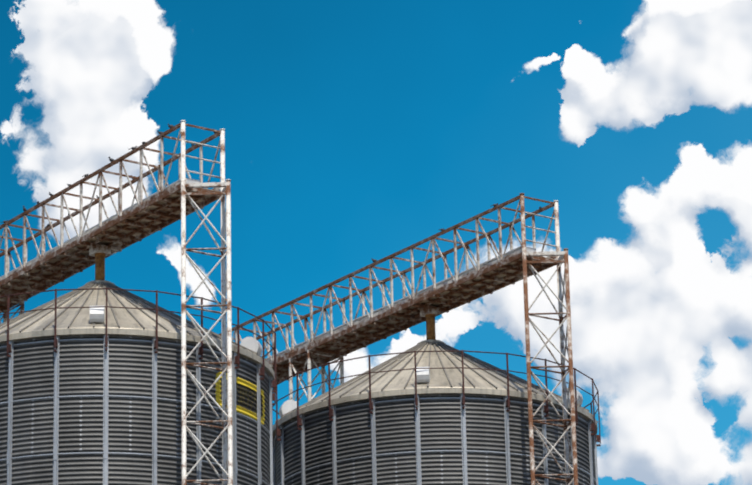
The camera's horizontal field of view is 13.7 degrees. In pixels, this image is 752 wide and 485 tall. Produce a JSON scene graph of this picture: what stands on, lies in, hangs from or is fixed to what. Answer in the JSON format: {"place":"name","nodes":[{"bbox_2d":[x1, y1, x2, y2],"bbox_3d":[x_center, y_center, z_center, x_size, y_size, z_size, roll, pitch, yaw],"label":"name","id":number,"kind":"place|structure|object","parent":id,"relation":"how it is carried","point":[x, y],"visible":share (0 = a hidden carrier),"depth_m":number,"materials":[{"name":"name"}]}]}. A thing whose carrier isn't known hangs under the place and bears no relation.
{"place":"outdoors","nodes":[
{"label":"outdoors","id":0,"kind":"place"},
{"bbox_2d":[0,335,269,484],"bbox_3d":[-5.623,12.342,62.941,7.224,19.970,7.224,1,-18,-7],"label":"silo wall","id":1,"kind":"structure","parent":0,"point":[81,418],"depth_m":62.41,"materials":[{"name":"grey metal"}]},
{"bbox_2d":[0,280,274,388],"bbox_3d":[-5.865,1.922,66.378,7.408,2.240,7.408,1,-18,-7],"label":"silo roof","id":2,"kind":"structure","parent":1,"relation":"on","point":[127,322],"depth_m":63.43,"materials":[{"name":"grey metal"}]},
{"bbox_2d":[0,282,274,373],"bbox_3d":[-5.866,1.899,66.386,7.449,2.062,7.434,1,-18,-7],"label":"roof ribs","id":3,"kind":"object","parent":2,"relation":"on","point":[74,293],"visible":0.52,"depth_m":64.75,"materials":[{"name":"grey metal"}]},
{"bbox_2d":[90,306,261,355],"bbox_3d":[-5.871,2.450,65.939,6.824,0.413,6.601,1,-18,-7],"label":"roof vents","id":4,"kind":"object","parent":2,"relation":"on","point":[250,343],"visible":0.33,"depth_m":65.24,"materials":[{"name":"white metal"}]},
{"bbox_2d":[0,288,276,404],"bbox_3d":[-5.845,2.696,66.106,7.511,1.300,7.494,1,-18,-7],"label":"guard railing","id":5,"kind":"object","parent":1,"relation":"attached to","point":[262,372],"visible":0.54,"depth_m":63.02,"materials":[{"name":"metal"}]},
{"bbox_2d":[0,0,751,484],"label":"sky","id":6,"kind":"structure","parent":0,"point":[357,132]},
{"bbox_2d":[275,394,595,484],"bbox_3d":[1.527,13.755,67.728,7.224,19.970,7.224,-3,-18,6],"label":"silo wall","id":7,"kind":"structure","parent":0,"point":[440,424],"depth_m":67.41,"materials":[{"name":"grey metal"}]},
{"bbox_2d":[272,339,597,435],"bbox_3d":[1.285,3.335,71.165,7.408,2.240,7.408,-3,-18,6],"label":"silo roof","id":8,"kind":"structure","parent":7,"relation":"on","point":[439,383],"depth_m":68.28,"materials":[{"name":"grey metal"}]},
{"bbox_2d":[279,367,582,417],"bbox_3d":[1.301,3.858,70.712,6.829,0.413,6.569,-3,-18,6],"label":"roof vents","id":9,"kind":"object","parent":8,"relation":"on","point":[423,376],"visible":0.29,"depth_m":69.63,"materials":[{"name":"white metal"}]},
{"bbox_2d":[272,341,597,427],"bbox_3d":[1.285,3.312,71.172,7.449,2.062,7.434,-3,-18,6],"label":"roof ribs","id":10,"kind":"object","parent":8,"relation":"on","point":[439,345],"visible":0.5,"depth_m":69.47,"materials":[{"name":"grey metal"}]},
{"bbox_2d":[272,350,600,445],"bbox_3d":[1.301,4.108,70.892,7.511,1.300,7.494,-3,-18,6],"label":"guard railing","id":11,"kind":"object","parent":7,"relation":"attached to","point":[300,422],"visible":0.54,"depth_m":68.09,"materials":[{"name":"metal"}]},
{"label":"ground","id":12,"kind":"structure","parent":0,"visible":0},
{"bbox_2d":[0,299,23,323],"bbox_3d":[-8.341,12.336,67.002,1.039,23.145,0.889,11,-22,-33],"label":"tower","id":13,"kind":"structure","parent":12,"relation":"on","point":[20,308],"depth_m":70.52,"materials":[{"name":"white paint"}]},
{"bbox_2d":[0,334,273,484],"bbox_3d":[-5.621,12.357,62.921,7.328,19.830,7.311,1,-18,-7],"label":"silo wall stiffeners","id":14,"kind":"object","parent":12,"relation":"on","point":[106,396],"visible":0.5,"depth_m":62.50,"materials":[{"name":"grey metal"}]},
{"bbox_2d":[180,120,232,484],"bbox_3d":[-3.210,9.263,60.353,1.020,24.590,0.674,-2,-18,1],"label":"tower","id":15,"kind":"structure","parent":12,"relation":"on","point":[227,448],"depth_m":62.74,"materials":[{"name":"white metal"}]},
{"bbox_2d":[0,123,221,313],"bbox_3d":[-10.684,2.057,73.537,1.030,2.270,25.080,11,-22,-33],"label":"gantry","id":16,"kind":"object","parent":15,"relation":"on","point":[120,230],"visible":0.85,"depth_m":66.78,"materials":[{"name":"metal"}]},
{"bbox_2d":[289,350,343,401],"bbox_3d":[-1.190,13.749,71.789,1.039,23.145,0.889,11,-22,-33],"label":"tower","id":17,"kind":"structure","parent":12,"relation":"on","point":[310,396],"depth_m":75.17,"materials":[{"name":"white metal"}]},
{"bbox_2d":[273,393,597,484],"bbox_3d":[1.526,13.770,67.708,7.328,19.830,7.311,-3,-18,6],"label":"silo wall stiffeners","id":18,"kind":"object","parent":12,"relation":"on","point":[464,450],"visible":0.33,"depth_m":67.53,"materials":[{"name":"grey metal"}]},
{"bbox_2d":[219,195,557,383],"bbox_3d":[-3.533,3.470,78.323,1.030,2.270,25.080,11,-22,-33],"label":"gantry","id":19,"kind":"object","parent":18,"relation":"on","point":[428,305],"visible":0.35,"depth_m":72.33,"materials":[{"name":"metal"}]},
{"bbox_2d":[519,193,577,484],"bbox_3d":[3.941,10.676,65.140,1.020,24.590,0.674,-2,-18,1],"label":"tower","id":20,"kind":"structure","parent":12,"relation":"on","point":[561,257],"depth_m":67.69,"materials":[{"name":"white metal"}]}
]}

